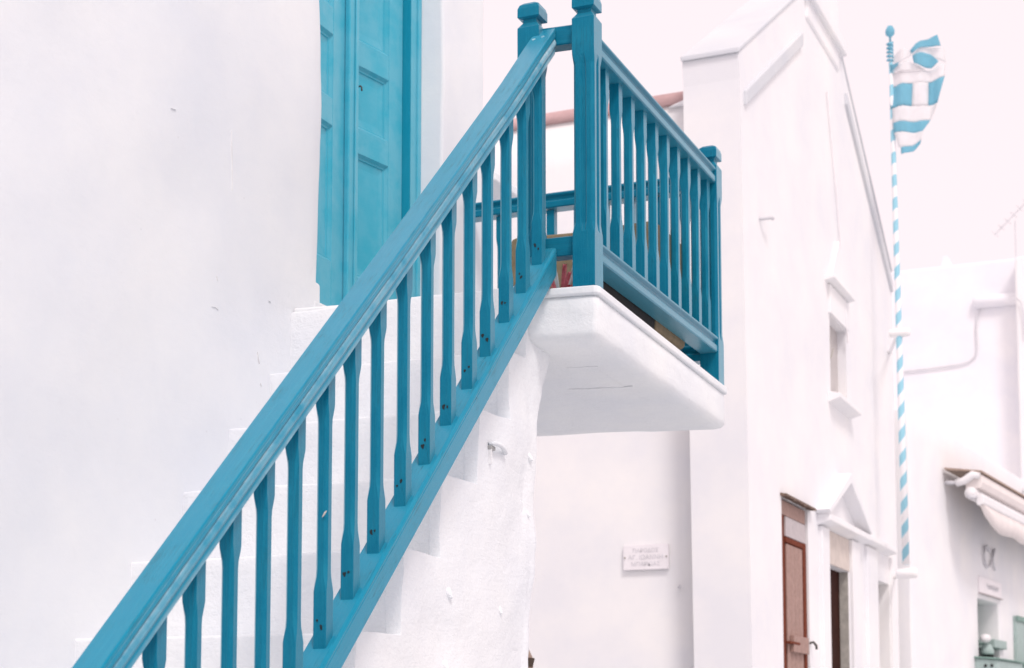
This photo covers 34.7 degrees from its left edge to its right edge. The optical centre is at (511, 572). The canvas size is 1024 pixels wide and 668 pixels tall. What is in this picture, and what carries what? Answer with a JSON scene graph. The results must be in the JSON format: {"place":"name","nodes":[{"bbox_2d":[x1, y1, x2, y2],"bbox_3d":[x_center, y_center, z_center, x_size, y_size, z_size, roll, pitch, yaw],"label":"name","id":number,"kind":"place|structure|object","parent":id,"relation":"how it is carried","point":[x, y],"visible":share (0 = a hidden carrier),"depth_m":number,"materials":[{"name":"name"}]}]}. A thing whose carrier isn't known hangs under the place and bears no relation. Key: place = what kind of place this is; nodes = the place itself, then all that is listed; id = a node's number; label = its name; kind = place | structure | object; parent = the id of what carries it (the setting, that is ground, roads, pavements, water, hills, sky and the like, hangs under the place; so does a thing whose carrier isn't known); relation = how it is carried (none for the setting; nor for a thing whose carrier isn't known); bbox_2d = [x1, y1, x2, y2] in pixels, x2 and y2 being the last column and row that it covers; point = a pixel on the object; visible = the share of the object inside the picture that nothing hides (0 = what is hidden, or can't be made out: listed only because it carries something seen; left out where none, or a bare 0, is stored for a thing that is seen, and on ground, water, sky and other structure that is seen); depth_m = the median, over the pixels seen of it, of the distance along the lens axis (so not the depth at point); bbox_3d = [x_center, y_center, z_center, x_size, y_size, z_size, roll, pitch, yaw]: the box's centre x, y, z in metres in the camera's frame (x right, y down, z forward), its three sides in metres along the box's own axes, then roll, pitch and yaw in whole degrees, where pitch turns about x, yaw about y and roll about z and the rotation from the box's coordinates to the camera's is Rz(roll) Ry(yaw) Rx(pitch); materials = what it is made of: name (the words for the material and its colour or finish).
{"place":"outdoors","nodes":[
{"label":"outdoors","id":0,"kind":"place"},
{"bbox_2d":[528,651,534,667],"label":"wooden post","id":1,"kind":"object","parent":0,"point":[531,659],"visible":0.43,"depth_m":9.76,"materials":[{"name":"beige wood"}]},
{"bbox_2d":[483,0,1023,271],"label":"sky","id":2,"kind":"structure","parent":0,"point":[965,175],"materials":[{"name":"white"}]},
{"label":"ground","id":3,"kind":"structure","parent":0,"visible":0},
{"bbox_2d":[0,0,516,667],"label":"white house","id":4,"kind":"structure","parent":3,"relation":"on","point":[200,200],"depth_m":6.19,"materials":[{"name":"paint"}]},
{"bbox_2d":[316,0,358,305],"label":"door","id":5,"kind":"structure","parent":4,"relation":"in","point":[336,262],"depth_m":7.82,"materials":[{"name":"paint"}]},
{"bbox_2d":[357,0,402,299],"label":"door","id":6,"kind":"structure","parent":4,"relation":"in","point":[380,21],"depth_m":8.32,"materials":[{"name":"paint"}]},
{"bbox_2d":[295,285,726,435],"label":"balcony slab","id":7,"kind":"structure","parent":4,"relation":"attached to","point":[614,365],"depth_m":7.22,"materials":[{"name":"white paint"}]},
{"bbox_2d":[549,261,572,288],"bbox_3d":[0.189,-1.208,6.928,0.212,0.182,0.164,-2,-6,23],"label":"pink leaf plant","id":8,"kind":"object","parent":7,"relation":"on","point":[567,280],"visible":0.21,"depth_m":6.88,"materials":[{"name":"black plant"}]},
{"bbox_2d":[512,221,684,349],"bbox_3d":[0.415,-1.281,7.850,0.738,0.628,0.463,-2,-6,23],"label":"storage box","id":9,"kind":"object","parent":7,"relation":"on","point":[670,337],"visible":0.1,"depth_m":7.70,"materials":[{"name":"brown wood"}]},
{"bbox_2d":[475,0,723,384],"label":"balcony railing","id":10,"kind":"object","parent":7,"relation":"on","point":[598,248],"visible":0.83,"depth_m":7.19,"materials":[{"name":"teal paint"}]},
{"bbox_2d":[603,281,654,328],"bbox_3d":[0.459,-1.150,7.202,0.145,0.204,0.710,-2,-6,23],"label":"black trough","id":11,"kind":"object","parent":7,"relation":"on","point":[645,317],"visible":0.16,"depth_m":7.19,"materials":[{"name":"plastic"}]},
{"bbox_2d":[75,286,549,667],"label":"staircase","id":12,"kind":"structure","parent":3,"relation":"on","point":[457,591],"depth_m":6.08,"materials":[{"name":"white paint"}]},
{"bbox_2d":[72,28,556,667],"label":"stair railing","id":13,"kind":"object","parent":12,"relation":"attached to","point":[132,630],"visible":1,"depth_m":5.19,"materials":[{"name":"teal paint"}]},
{"bbox_2d":[493,0,899,667],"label":"white church","id":14,"kind":"structure","parent":3,"relation":"on","point":[767,512],"depth_m":13.50,"materials":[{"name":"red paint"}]},
{"bbox_2d":[623,543,668,570],"bbox_3d":[1.074,-0.125,13.132,0.380,0.205,0.038,-2,-6,23],"label":"street sign","id":15,"kind":"object","parent":14,"relation":"attached to","point":[646,557],"visible":1,"depth_m":13.12,"materials":[{"name":"stone"}]},
{"bbox_2d":[781,500,817,667],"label":"door","id":16,"kind":"structure","parent":14,"relation":"in","point":[796,643],"depth_m":13.81,"materials":[{"name":"red wood"}]},
{"bbox_2d":[830,326,837,391],"bbox_3d":[3.045,-2.022,15.715,0.067,0.730,0.720,-2,-6,23],"label":"window","id":17,"kind":"structure","parent":14,"relation":"in","point":[833,334],"depth_m":15.89,"materials":[{"name":"grey glass"}]},
{"bbox_2d":[830,569,840,667],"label":"door","id":18,"kind":"structure","parent":14,"relation":"in","point":[834,575],"depth_m":15.55,"materials":[{"name":"brown wood"}]},
{"bbox_2d":[885,25,917,578],"bbox_3d":[4.137,-2.787,17.510,0.242,5.835,1.368,-1,-5,12],"label":"flagpole","id":19,"kind":"object","parent":14,"relation":"attached to","point":[898,333],"visible":1,"depth_m":16.84,"materials":[{"name":"white metal"}]},
{"bbox_2d":[886,35,945,153],"bbox_3d":[4.199,-4.965,17.013,0.601,1.240,0.171,-2,-6,16],"label":"greek flag","id":20,"kind":"object","parent":19,"relation":"attached to","point":[916,94],"visible":1,"depth_m":17.02,"materials":[{"name":"fabric"}]},
{"bbox_2d":[891,256,1023,480],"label":"house","id":21,"kind":"structure","parent":3,"relation":"on","point":[963,356],"depth_m":29.61,"materials":[{"name":"white paint"}]},
{"bbox_2d":[992,199,1023,257],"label":"tv antenna","id":22,"kind":"object","parent":21,"relation":"on","point":[1010,223],"visible":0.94,"depth_m":29.78,"materials":[{"name":"grey metal"}]},
{"bbox_2d":[894,408,1023,667],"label":"shop building","id":23,"kind":"structure","parent":3,"relation":"on","point":[949,615],"depth_m":20.06,"materials":[{"name":"white paint"}]},
{"bbox_2d":[944,467,1023,544],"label":"awning","id":24,"kind":"object","parent":23,"relation":"attached to","point":[1000,503],"visible":1,"depth_m":20.44,"materials":[{"name":"cream canvas fabric"},{"name":"white metal"}]},
{"bbox_2d":[978,634,993,656],"bbox_3d":[6.108,0.981,21.514,0.531,0.330,0.249,-9,-10,58],"label":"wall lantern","id":25,"kind":"object","parent":23,"relation":"attached to","point":[987,649],"depth_m":21.33,"materials":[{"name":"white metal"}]},
{"bbox_2d":[983,545,995,570],"bbox_3d":[6.375,-0.204,21.882,0.030,0.311,0.677,-3,-6,29],"label":"wall emblem","id":26,"kind":"object","parent":23,"relation":"attached to","point":[992,556],"depth_m":21.91,"materials":[{"name":"grey metal"}]},
{"bbox_2d":[978,576,1002,599],"bbox_3d":[6.399,0.212,21.907,0.049,0.225,1.300,-3,-6,29],"label":"shop sign","id":27,"kind":"object","parent":23,"relation":"attached to","point":[989,588],"visible":1,"depth_m":21.82,"materials":[{"name":"stone"}]},
{"bbox_2d":[978,639,1006,649],"bbox_3d":[6.459,0.979,22.215,0.340,0.115,0.740,-3,-6,29],"label":"green box","id":28,"kind":"object","parent":23,"relation":"attached to","point":[998,644],"visible":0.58,"depth_m":21.99,"materials":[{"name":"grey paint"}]},
{"bbox_2d":[974,656,1023,667],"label":"utility cabinet","id":29,"kind":"object","parent":23,"relation":"attached to","point":[987,662],"visible":1,"depth_m":20.97,"materials":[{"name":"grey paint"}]},
{"bbox_2d":[1013,616,1023,663],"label":"shutter panel","id":30,"kind":"object","parent":23,"relation":"attached to","point":[1018,631],"visible":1,"depth_m":23.17,"materials":[{"name":"grey paint"}]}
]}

